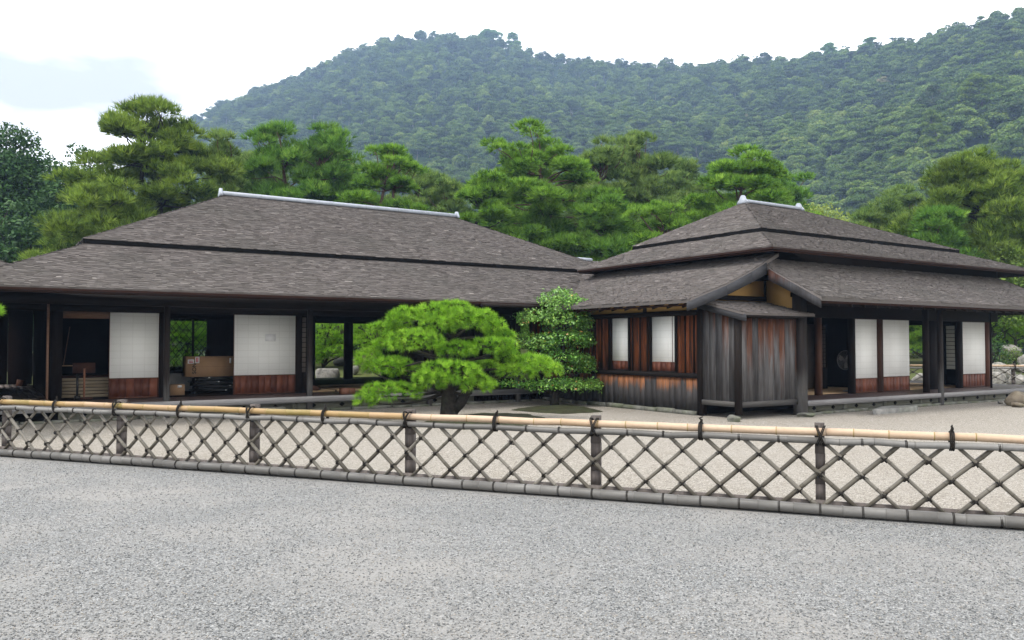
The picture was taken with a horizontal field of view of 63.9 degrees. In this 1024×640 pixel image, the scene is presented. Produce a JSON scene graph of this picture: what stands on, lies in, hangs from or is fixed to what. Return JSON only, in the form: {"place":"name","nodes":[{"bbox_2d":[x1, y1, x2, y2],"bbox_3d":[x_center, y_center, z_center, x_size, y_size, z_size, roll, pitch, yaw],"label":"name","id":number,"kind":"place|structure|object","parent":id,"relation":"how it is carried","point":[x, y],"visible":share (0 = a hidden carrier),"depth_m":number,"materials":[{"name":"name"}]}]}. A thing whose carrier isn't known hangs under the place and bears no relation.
{"place":"outdoors","nodes":[
{"label":"outdoors","id":0,"kind":"place"},
{"bbox_2d":[0,456,1023,639],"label":"gravel path","id":1,"kind":"structure","parent":0,"point":[341,569],"depth_m":5.82,"materials":[{"name":"grey gravel"}]},
{"bbox_2d":[0,396,1023,527],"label":"bamboo fence","id":2,"kind":"object","parent":1,"relation":"on","point":[822,505],"visible":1,"depth_m":8.41,"materials":[{"name":"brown wood"}]},
{"bbox_2d":[0,401,1023,528],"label":"gravel court","id":3,"kind":"object","parent":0,"point":[994,417],"depth_m":12.13,"materials":[{"name":"beige gravel"}]},
{"bbox_2d":[243,406,285,415],"bbox_3d":[-5.504,2.037,18.339,0.849,0.168,1.353,0,-2,-13],"label":"step stone","id":4,"kind":"object","parent":3,"relation":"on","point":[280,407],"visible":0.17,"depth_m":18.38,"materials":[{"name":"stone"}]},
{"bbox_2d":[0,188,593,425],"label":"long house","id":5,"kind":"structure","parent":3,"relation":"on","point":[261,285],"depth_m":19.83,"materials":[{"name":"brown"}]},
{"bbox_2d":[16,379,26,385],"bbox_3d":[-13.900,1.775,23.258,0.276,0.190,0.120,0,-2,-15],"label":"tent sign","id":6,"kind":"object","parent":5,"relation":"on","point":[20,382],"visible":1,"depth_m":23.25,"materials":[{"name":"orange wood"}]},
{"bbox_2d":[74,374,79,399],"bbox_3d":[-9.403,1.446,17.766,0.110,0.554,0.120,1,-2,-33],"label":"black stand","id":7,"kind":"object","parent":5,"relation":"on","point":[76,396],"visible":1,"depth_m":17.74,"materials":[{"name":"paint"}]},
{"bbox_2d":[72,363,94,399],"bbox_3d":[-9.344,1.331,17.927,0.443,0.794,0.240,1,-2,-33],"label":"sign stand","id":8,"kind":"object","parent":5,"relation":"on","point":[83,368],"visible":0.95,"depth_m":17.90,"materials":[{"name":"brown wood"}]},
{"bbox_2d":[62,374,108,398],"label":"slat platform","id":9,"kind":"structure","parent":5,"relation":"on","point":[96,385],"depth_m":18.38,"materials":[{"name":"brown wood"}]},
{"bbox_2d":[63,327,69,364],"bbox_3d":[-10.181,0.588,18.777,0.022,0.870,0.259,0,-2,1],"label":"leaning stick","id":10,"kind":"object","parent":9,"relation":"on","point":[66,345],"visible":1,"depth_m":18.77,"materials":[{"name":"brown wood"}]},
{"bbox_2d":[108,312,159,398],"bbox_3d":[-8.394,0.783,18.254,1.020,1.900,0.033,1,-2,-33],"label":"sliding door","id":11,"kind":"structure","parent":5,"relation":"in","point":[133,337],"depth_m":18.23,"materials":[{"name":"white paper"}]},
{"bbox_2d":[169,384,184,394],"bbox_3d":[-7.941,1.648,19.424,0.323,0.248,0.303,1,-2,-33],"label":"cardboard box","id":12,"kind":"object","parent":5,"relation":"on","point":[177,389],"visible":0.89,"depth_m":19.31,"materials":[{"name":"brown cardboard"}]},
{"bbox_2d":[170,313,241,372],"bbox_3d":[-7.951,0.480,21.570,3.076,1.800,0.090,1,-2,-33],"label":"window frame","id":13,"kind":"structure","parent":5,"relation":"in","point":[220,327],"depth_m":21.60,"materials":[{"name":"brown wood"}]},
{"bbox_2d":[188,388,232,393],"bbox_3d":[-7.182,1.748,20.308,1.450,0.099,0.502,1,-2,-33],"label":"lacquer tray","id":14,"kind":"object","parent":5,"relation":"on","point":[194,391],"visible":0.62,"depth_m":20.10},
{"bbox_2d":[190,384,232,389],"bbox_3d":[-7.163,1.646,20.324,1.450,0.099,0.502,1,-2,-33],"label":"lacquer tray","id":15,"kind":"object","parent":14,"relation":"on","point":[207,385],"visible":0.62,"depth_m":20.06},
{"bbox_2d":[188,380,232,385],"bbox_3d":[-7.203,1.543,20.301,1.450,0.099,0.502,1,-2,-33],"label":"lacquer tray","id":16,"kind":"object","parent":15,"relation":"on","point":[193,383],"visible":0.62,"depth_m":20.02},
{"bbox_2d":[189,376,232,380],"bbox_3d":[-7.166,1.442,20.327,1.450,0.099,0.502,1,-2,-33],"label":"lacquer tray","id":17,"kind":"object","parent":16,"relation":"on","point":[195,378],"visible":0.58,"depth_m":20.04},
{"bbox_2d":[182,356,232,376],"bbox_3d":[-7.320,1.137,20.211,1.404,0.489,0.424,1,-2,-33],"label":"long cardboard box","id":18,"kind":"object","parent":17,"relation":"on","point":[202,366],"visible":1,"depth_m":19.93,"materials":[{"name":"brown cardboard"}]},
{"bbox_2d":[233,314,295,394],"bbox_3d":[-5.955,0.829,19.813,1.490,1.900,0.033,1,-2,-33],"label":"sliding door","id":19,"kind":"structure","parent":5,"relation":"in","point":[260,366],"depth_m":19.78,"materials":[{"name":"white paper"}]},
{"bbox_2d":[302,316,306,392],"bbox_3d":[-5.130,0.853,20.461,0.300,1.910,0.035,1,-2,-33],"label":"lattice door","id":20,"kind":"structure","parent":5,"relation":"in","point":[304,318],"depth_m":20.44,"materials":[{"name":"brown wood"}]},
{"bbox_2d":[339,388,354,393],"bbox_3d":[-3.991,1.718,19.912,0.330,0.141,0.264,1,-2,-33],"label":"handled box","id":21,"kind":"object","parent":5,"relation":"on","point":[346,390],"visible":1,"depth_m":19.83,"materials":[{"name":"orange wood"}]},
{"bbox_2d":[425,413,544,429],"bbox_3d":[-0.594,2.021,16.763,2.489,0.052,3.582,-1,-2,26],"label":"moss bed","id":22,"kind":"object","parent":3,"relation":"on","point":[522,415],"visible":0.26,"depth_m":17.16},
{"bbox_2d":[351,298,564,414],"bbox_3d":[-1.093,0.785,16.835,4.499,2.613,2.081,0,-2,-4],"label":"clipped pine","id":23,"kind":"object","parent":22,"relation":"on","point":[448,377],"visible":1,"depth_m":16.95,"materials":[{"name":"green plant"}]},
{"bbox_2d":[494,286,603,404],"bbox_3d":[1.004,0.669,20.664,2.477,3.074,2.014,1,-2,-33],"label":"layered shrub","id":24,"kind":"object","parent":3,"relation":"on","point":[546,342],"visible":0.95,"depth_m":20.60,"materials":[{"name":"green plant"}]},
{"bbox_2d":[512,405,602,413],"bbox_3d":[1.117,2.101,19.510,2.126,0.052,2.302,1,-2,-33],"label":"moss bed","id":25,"kind":"object","parent":3,"relation":"on","point":[564,409],"visible":1,"depth_m":19.02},
{"bbox_2d":[727,415,740,421],"bbox_3d":[4.466,1.990,16.464,0.259,0.175,0.244,1,-2,-33],"label":"footing stone","id":26,"kind":"object","parent":3,"relation":"on","point":[732,418],"visible":0.94,"depth_m":16.39,"materials":[{"name":"grey stone"}]},
{"bbox_2d":[796,412,815,416],"bbox_3d":[6.291,2.042,17.540,0.377,0.119,0.274,1,-2,-17],"label":"footing stone","id":27,"kind":"object","parent":3,"relation":"on","point":[804,414],"visible":0.94,"depth_m":17.48,"materials":[{"name":"grey stone"}]},
{"bbox_2d":[872,405,917,414],"bbox_3d":[8.710,2.060,18.867,2.053,0.149,0.511,1,-2,-33],"label":"step stone","id":28,"kind":"object","parent":3,"relation":"on","point":[894,409],"visible":0.95,"depth_m":18.64,"materials":[{"name":"grey stone"}]},
{"bbox_2d":[910,364,1023,384],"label":"bamboo fence","id":29,"kind":"object","parent":3,"relation":"on","point":[1012,367],"visible":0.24,"depth_m":29.04,"materials":[{"name":"beige wood"}]},
{"bbox_2d":[1004,391,1023,405],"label":"boulder","id":30,"kind":"object","parent":3,"relation":"on","point":[1016,396],"visible":0.67,"depth_m":20.62,"materials":[{"name":"beige stone"}]},
{"bbox_2d":[1011,402,1023,407],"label":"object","id":31,"kind":"object","parent":3,"relation":"on","point":[1017,404],"visible":0.95,"depth_m":20.15,"materials":[{"name":"beige stone"}]},
{"bbox_2d":[0,0,1023,169],"label":"sky","id":32,"kind":"structure","parent":0,"point":[63,63],"materials":[{"name":"white"}]},
{"bbox_2d":[7,351,1017,528],"bbox_3d":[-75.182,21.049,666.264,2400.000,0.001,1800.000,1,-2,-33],"label":"ground","id":33,"kind":"structure","parent":0,"point":[471,489],"depth_m":9.05,"materials":[{"name":"soil"}]},
{"bbox_2d":[0,121,68,371],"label":"evergreen tree","id":34,"kind":"object","parent":33,"relation":"on","point":[19,177],"visible":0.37,"depth_m":45.84,"materials":[{"name":"green plant"}]},
{"bbox_2d":[0,198,81,374],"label":"evergreen tree","id":35,"kind":"object","parent":33,"relation":"on","point":[23,234],"visible":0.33,"depth_m":40.29,"materials":[{"name":"green plant"}]},
{"bbox_2d":[18,142,101,239],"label":"evergreen tree","id":36,"kind":"object","parent":33,"relation":"on","point":[53,187],"visible":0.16,"depth_m":44.03,"materials":[{"name":"green plant"}]},
{"bbox_2d":[14,173,159,261],"bbox_3d":[-17.920,-1.834,34.632,7.310,8.802,6.076,1,-2,-33],"label":"pine tree","id":37,"kind":"object","parent":33,"relation":"on","point":[68,226],"visible":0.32,"depth_m":33.65,"materials":[{"name":"green plant"}]},
{"bbox_2d":[170,323,204,366],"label":"hedge tree","id":38,"kind":"object","parent":33,"relation":"on","point":[172,340],"visible":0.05,"depth_m":41.89,"materials":[{"name":"green plant"}]},
{"bbox_2d":[192,126,249,204],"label":"pine tree","id":39,"kind":"object","parent":33,"relation":"on","point":[225,146],"visible":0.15,"depth_m":40.74,"materials":[{"name":"green plant"}]},
{"bbox_2d":[216,149,288,192],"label":"pine tree","id":40,"kind":"object","parent":33,"relation":"on","point":[245,161],"visible":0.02,"depth_m":50.78,"materials":[{"name":"green plant"}]},
{"bbox_2d":[218,149,294,193],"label":"pine tree","id":41,"kind":"object","parent":33,"relation":"on","point":[280,174],"depth_m":53.80,"materials":[{"name":"green plant"}]},
{"bbox_2d":[239,116,366,202],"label":"pine tree","id":42,"kind":"object","parent":33,"relation":"on","point":[320,147],"visible":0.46,"depth_m":41.44,"materials":[{"name":"green plant"}]},
{"bbox_2d":[277,151,354,347],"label":"pine tree","id":43,"kind":"object","parent":33,"relation":"on","point":[312,199],"visible":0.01,"depth_m":51.72,"materials":[{"name":"green plant"}]},
{"bbox_2d":[326,166,369,350],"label":"pine tree","id":44,"kind":"object","parent":33,"relation":"on","point":[346,182],"visible":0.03,"depth_m":43.44,"materials":[{"name":"green plant"}]},
{"bbox_2d":[317,155,380,346],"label":"pine tree","id":45,"kind":"object","parent":33,"relation":"on","point":[373,192],"visible":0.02,"depth_m":49.06,"materials":[{"name":"green plant"}]},
{"bbox_2d":[334,142,432,334],"bbox_3d":[-6.107,-2.999,40.313,5.925,11.630,4.802,0,-2,-11],"label":"pine tree","id":46,"kind":"object","parent":33,"relation":"on","point":[386,176],"visible":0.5,"depth_m":39.64,"materials":[{"name":"green plant"}]},
{"bbox_2d":[419,174,473,213],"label":"pine tree","id":47,"kind":"object","parent":33,"relation":"on","point":[447,187],"visible":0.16,"depth_m":49.52,"materials":[{"name":"green plant"}]},
{"bbox_2d":[450,168,529,240],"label":"pine tree","id":48,"kind":"object","parent":33,"relation":"on","point":[481,190],"visible":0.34,"depth_m":37.41,"materials":[{"name":"green plant"}]},
{"bbox_2d":[471,170,528,230],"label":"pine tree","id":49,"kind":"object","parent":33,"relation":"on","point":[500,225],"depth_m":51.40,"materials":[{"name":"green plant"}]},
{"bbox_2d":[472,166,554,347],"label":"pine tree","id":50,"kind":"object","parent":33,"relation":"on","point":[525,202],"visible":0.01,"depth_m":55.68,"materials":[{"name":"green plant"}]},
{"bbox_2d":[542,168,609,254],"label":"pine tree","id":51,"kind":"object","parent":33,"relation":"on","point":[558,187],"depth_m":54.45,"materials":[{"name":"green plant"}]},
{"bbox_2d":[578,257,598,262],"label":"roof ridge","id":52,"kind":"structure","parent":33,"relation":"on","point":[589,259],"depth_m":30.07,"materials":[{"name":"grey"}]},
{"bbox_2d":[554,133,636,254],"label":"pine tree","id":53,"kind":"object","parent":33,"relation":"on","point":[602,160],"visible":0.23,"depth_m":46.57,"materials":[{"name":"green plant"}]},
{"bbox_2d":[621,199,692,242],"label":"pine tree","id":54,"kind":"object","parent":33,"relation":"on","point":[664,223],"visible":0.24,"depth_m":35.63,"materials":[{"name":"green plant"}]},
{"bbox_2d":[658,155,717,211],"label":"pine tree","id":55,"kind":"object","parent":33,"relation":"on","point":[681,179],"visible":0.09,"depth_m":53.58,"materials":[{"name":"green plant"}]},
{"bbox_2d":[802,202,851,221],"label":"yellow green tree","id":56,"kind":"object","parent":33,"relation":"on","point":[830,212],"visible":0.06,"depth_m":50.22,"materials":[{"name":"green plant"}]},
{"bbox_2d":[879,182,926,352],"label":"pine tree","id":57,"kind":"object","parent":33,"relation":"on","point":[908,199],"visible":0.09,"depth_m":59.42,"materials":[{"name":"green plant"}]},
{"bbox_2d":[908,203,987,345],"bbox_3d":[20.582,-1.516,40.247,5.953,8.549,5.722,1,-2,-33],"label":"pine tree","id":58,"kind":"object","parent":33,"relation":"on","point":[943,228],"visible":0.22,"depth_m":39.19,"materials":[{"name":"green plant"}]},
{"bbox_2d":[971,240,1023,361],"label":"evergreen tree","id":59,"kind":"object","parent":33,"relation":"on","point":[1017,283],"visible":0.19,"depth_m":37.54,"materials":[{"name":"green plant"}]},
{"bbox_2d":[997,160,1023,322],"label":"pine tree","id":60,"kind":"object","parent":33,"relation":"on","point":[1021,170],"depth_m":44.83,"materials":[{"name":"green plant"}]},
{"bbox_2d":[170,46,1023,353],"bbox_3d":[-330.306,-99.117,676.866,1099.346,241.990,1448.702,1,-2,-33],"label":"hills","id":61,"kind":"structure","parent":0,"point":[656,98],"depth_m":466.79,"materials":[{"name":"green plant"}]},
{"bbox_2d":[477,28,503,47],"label":"hillside pine","id":62,"kind":"object","parent":61,"relation":"on","point":[488,33],"visible":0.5,"depth_m":644.14,"materials":[{"name":"green plant"}]},
{"bbox_2d":[503,32,522,50],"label":"hillside pine","id":63,"kind":"object","parent":61,"relation":"on","point":[514,37],"visible":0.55,"depth_m":644.99,"materials":[{"name":"green plant"}]},
{"bbox_2d":[127,7,1023,332],"bbox_3d":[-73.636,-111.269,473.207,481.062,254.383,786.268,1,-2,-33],"label":"hillside forest","id":64,"kind":"object","parent":61,"relation":"on","point":[867,133],"visible":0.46,"depth_m":387.88,"materials":[{"name":"green plant"}]},
{"bbox_2d":[819,42,838,55],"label":"hillside pine","id":65,"kind":"object","parent":61,"relation":"on","point":[828,48],"visible":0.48,"depth_m":475.09,"materials":[{"name":"green plant"}]},
{"bbox_2d":[858,36,877,48],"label":"hillside pine","id":66,"kind":"object","parent":61,"relation":"on","point":[868,40],"visible":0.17,"depth_m":454.66,"materials":[{"name":"green plant"}]},
{"bbox_2d":[918,109,956,151],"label":"hillside pine","id":67,"kind":"object","parent":61,"relation":"on","point":[931,136],"visible":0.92,"depth_m":215.83,"materials":[{"name":"green plant"}]},
{"bbox_2d":[956,72,1009,109],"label":"hillside pine","id":68,"kind":"object","parent":61,"relation":"on","point":[970,93],"visible":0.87,"depth_m":235.35,"materials":[{"name":"green plant"}]},
{"bbox_2d":[175,348,1023,385],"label":"garden bank","id":69,"kind":"structure","parent":0,"point":[915,360],"depth_m":37.34,"materials":[{"name":"green plant"}]},
{"bbox_2d":[38,93,245,234],"bbox_3d":[-16.515,-3.822,36.971,8.611,12.977,8.382,1,-2,-33],"label":"pine tree","id":70,"kind":"object","parent":69,"relation":"on","point":[159,165],"visible":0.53,"depth_m":36.21,"materials":[{"name":"green plant"}]},
{"bbox_2d":[170,321,206,364],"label":"garden pine","id":71,"kind":"object","parent":69,"relation":"on","point":[189,335],"visible":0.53,"depth_m":35.77,"materials":[{"name":"green plant"}]},
{"bbox_2d":[315,368,339,377],"bbox_3d":[-7.040,2.322,31.474,1.027,0.930,0.507,0,-2,5],"label":"flat rock","id":72,"kind":"object","parent":69,"relation":"on","point":[327,372],"visible":0.5,"depth_m":31.30,"materials":[{"name":"stone"}]},
{"bbox_2d":[333,358,342,365],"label":"garden rock","id":73,"kind":"object","parent":69,"relation":"on","point":[338,362],"visible":0.49,"depth_m":36.68,"materials":[{"name":"grey stone"}]},
{"bbox_2d":[315,323,362,367],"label":"garden pine","id":74,"kind":"object","parent":69,"relation":"on","point":[322,348],"visible":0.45,"depth_m":35.68,"materials":[{"name":"green plant"}]},
{"bbox_2d":[317,326,371,350],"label":"hedge tree","id":75,"kind":"object","parent":69,"relation":"on","point":[329,336],"visible":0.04,"depth_m":44.95,"materials":[{"name":"green plant"}]},
{"bbox_2d":[353,366,358,374],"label":"garden rock","id":76,"kind":"object","parent":69,"relation":"on","point":[355,370],"visible":0.74,"depth_m":33.85,"materials":[{"name":"stone"}]},
{"bbox_2d":[338,323,380,357],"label":"garden pine","id":77,"kind":"object","parent":69,"relation":"on","point":[366,339],"visible":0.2,"depth_m":34.68,"materials":[{"name":"green plant"}]},
{"bbox_2d":[384,166,449,209],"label":"pine tree","id":78,"kind":"object","parent":69,"relation":"on","point":[426,180],"visible":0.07,"depth_m":51.08,"materials":[{"name":"green plant"}]},
{"bbox_2d":[516,202,578,342],"bbox_3d":[1.383,-1.514,40.038,4.854,8.571,5.593,0,-2,-2],"label":"pine tree","id":79,"kind":"object","parent":69,"relation":"on","point":[557,224],"visible":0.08,"depth_m":39.42,"materials":[{"name":"green plant"}]},
{"bbox_2d":[478,116,654,260],"bbox_3d":[1.796,-3.578,40.672,8.989,12.642,9.615,-1,-2,37],"label":"pine tree","id":80,"kind":"object","parent":69,"relation":"on","point":[524,164],"visible":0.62,"depth_m":39.23,"materials":[{"name":"green plant"}]},
{"bbox_2d":[565,191,635,259],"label":"pine tree","id":81,"kind":"object","parent":69,"relation":"on","point":[607,238],"visible":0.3,"depth_m":38.14,"materials":[{"name":"green plant"}]},
{"bbox_2d":[602,127,703,244],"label":"pine tree","id":82,"kind":"object","parent":69,"relation":"on","point":[647,187],"visible":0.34,"depth_m":48.42,"materials":[{"name":"green plant"}]},
{"bbox_2d":[637,142,823,243],"bbox_3d":[10.512,-2.891,39.113,8.235,11.223,8.312,1,-2,-33],"label":"pine tree","id":83,"kind":"object","parent":69,"relation":"on","point":[751,174],"visible":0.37,"depth_m":38.15,"materials":[{"name":"green plant"}]},
{"bbox_2d":[747,171,825,215],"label":"pine tree","id":84,"kind":"object","parent":69,"relation":"on","point":[800,194],"visible":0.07,"depth_m":54.14,"materials":[{"name":"green plant"}]},
{"bbox_2d":[848,193,907,230],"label":"pine tree","id":85,"kind":"object","parent":69,"relation":"on","point":[875,215],"visible":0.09,"depth_m":47.39,"materials":[{"name":"green plant"}]},
{"bbox_2d":[909,325,921,356],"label":"garden pine","id":86,"kind":"object","parent":69,"relation":"on","point":[911,338],"visible":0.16,"depth_m":38.92,"materials":[{"name":"green plant"}]},
{"bbox_2d":[909,332,921,357],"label":"hedge tree","id":87,"kind":"object","parent":69,"relation":"on","point":[910,346],"visible":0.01,"depth_m":45.16,"materials":[{"name":"green plant"}]},
{"bbox_2d":[911,373,922,380],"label":"edging rock","id":88,"kind":"object","parent":69,"relation":"on","point":[916,377],"visible":0.29,"depth_m":30.45,"materials":[{"name":"stone"}]},
{"bbox_2d":[880,143,1023,316],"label":"pine tree","id":89,"kind":"object","parent":69,"relation":"on","point":[985,189],"visible":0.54,"depth_m":40.51,"materials":[{"name":"green plant"}]},
{"bbox_2d":[992,372,1007,383],"bbox_3d":[18.062,2.282,30.561,0.621,0.710,0.646,1,-2,-33],"label":"edging rock","id":90,"kind":"object","parent":69,"relation":"on","point":[998,381],"visible":0.41,"depth_m":30.36,"materials":[{"name":"stone"}]},
{"bbox_2d":[992,331,1012,364],"bbox_3d":[20.354,1.400,34.449,1.199,1.852,1.170,1,-2,-33],"label":"round shrub","id":91,"kind":"object","parent":69,"relation":"on","point":[997,357],"visible":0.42,"depth_m":34.35,"materials":[{"name":"green plant"}]},
{"bbox_2d":[992,362,1016,379],"bbox_3d":[19.322,2.169,32.416,0.957,1.018,0.877,1,-2,-33],"label":"garden rock","id":92,"kind":"object","parent":69,"relation":"on","point":[1006,374],"visible":0.15,"depth_m":32.15,"materials":[{"name":"stone"}]},
{"bbox_2d":[991,315,1023,363],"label":"garden pine","id":93,"kind":"object","parent":69,"relation":"on","point":[1016,331],"visible":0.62,"depth_m":37.74,"materials":[{"name":"green plant"}]},
{"bbox_2d":[997,345,1022,364],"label":"round shrub","id":94,"kind":"object","parent":69,"relation":"on","point":[1018,351],"visible":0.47,"depth_m":34.86,"materials":[{"name":"green plant"}]},
{"bbox_2d":[997,316,1023,354],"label":"hedge tree","id":95,"kind":"object","parent":69,"relation":"on","point":[1007,341],"visible":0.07,"depth_m":49.82,"materials":[{"name":"green plant"}]},
{"bbox_2d":[1002,344,1021,356],"bbox_3d":[22.484,1.381,36.956,0.707,0.572,0.716,1,-2,-33],"label":"garden rock","id":96,"kind":"object","parent":69,"relation":"on","point":[1011,346],"visible":0.56,"depth_m":36.79,"materials":[{"name":"stone"}]},
{"bbox_2d":[1008,374,1023,384],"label":"edging rock","id":97,"kind":"object","parent":69,"relation":"on","point":[1020,376],"visible":0.41,"depth_m":30.16,"materials":[{"name":"stone"}]},
{"bbox_2d":[1017,354,1023,364],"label":"garden rock","id":98,"kind":"object","parent":69,"relation":"on","point":[1020,360],"visible":0.81,"depth_m":33.89,"materials":[{"name":"stone"}]},
{"bbox_2d":[522,195,1023,415],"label":"corner house","id":99,"kind":"structure","parent":0,"point":[743,304],"depth_m":20.02,"materials":[{"name":"brown wood"}]},
{"bbox_2d":[610,318,630,370],"bbox_3d":[2.657,0.596,20.139,0.063,1.275,0.740,1,-2,-33],"label":"window","id":100,"kind":"structure","parent":99,"relation":"in","point":[620,328],"depth_m":20.15,"materials":[{"name":"white paper"}]},
{"bbox_2d":[649,316,677,372],"bbox_3d":[3.479,0.559,18.873,0.062,1.275,0.900,1,-2,-33],"label":"window","id":101,"kind":"structure","parent":99,"relation":"in","point":[663,338],"depth_m":18.89,"materials":[{"name":"white paper"}]},
{"bbox_2d":[822,324,827,388],"bbox_3d":[8.686,1.020,22.931,0.330,1.800,0.035,1,-2,-33],"label":"inner lattice door","id":102,"kind":"structure","parent":99,"relation":"in","point":[824,326],"depth_m":22.96,"materials":[{"name":"brown wood"}]},
{"bbox_2d":[837,350,847,391],"bbox_3d":[8.842,1.336,21.598,0.342,1.079,0.518,1,-2,-33],"label":"electric fan","id":103,"kind":"object","parent":99,"relation":"in","point":[845,364],"visible":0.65,"depth_m":21.56},
{"bbox_2d":[855,319,877,392],"bbox_3d":[9.048,0.914,21.017,0.950,1.880,0.033,1,-2,-33],"label":"sliding door","id":104,"kind":"structure","parent":99,"relation":"in","point":[865,329],"depth_m":21.01,"materials":[{"name":"white paper"}]},
{"bbox_2d":[883,319,909,391],"bbox_3d":[10.151,0.935,21.733,1.220,1.880,0.033,1,-2,-33],"label":"sliding door","id":105,"kind":"structure","parent":99,"relation":"in","point":[896,366],"depth_m":21.72,"materials":[{"name":"white paper"}]},
{"bbox_2d":[944,324,954,384],"bbox_3d":[13.679,1.054,24.942,0.035,1.850,1.070,1,-2,-33],"label":"lattice door","id":106,"kind":"structure","parent":99,"relation":"in","point":[949,330],"depth_m":25.26,"materials":[{"name":"grey wood"}]},
{"bbox_2d":[962,322,985,386],"bbox_3d":[13.393,0.997,23.837,1.250,1.880,0.033,1,-2,-33],"label":"sliding door","id":107,"kind":"structure","parent":99,"relation":"in","point":[974,372],"depth_m":23.83,"materials":[{"name":"white paper"}]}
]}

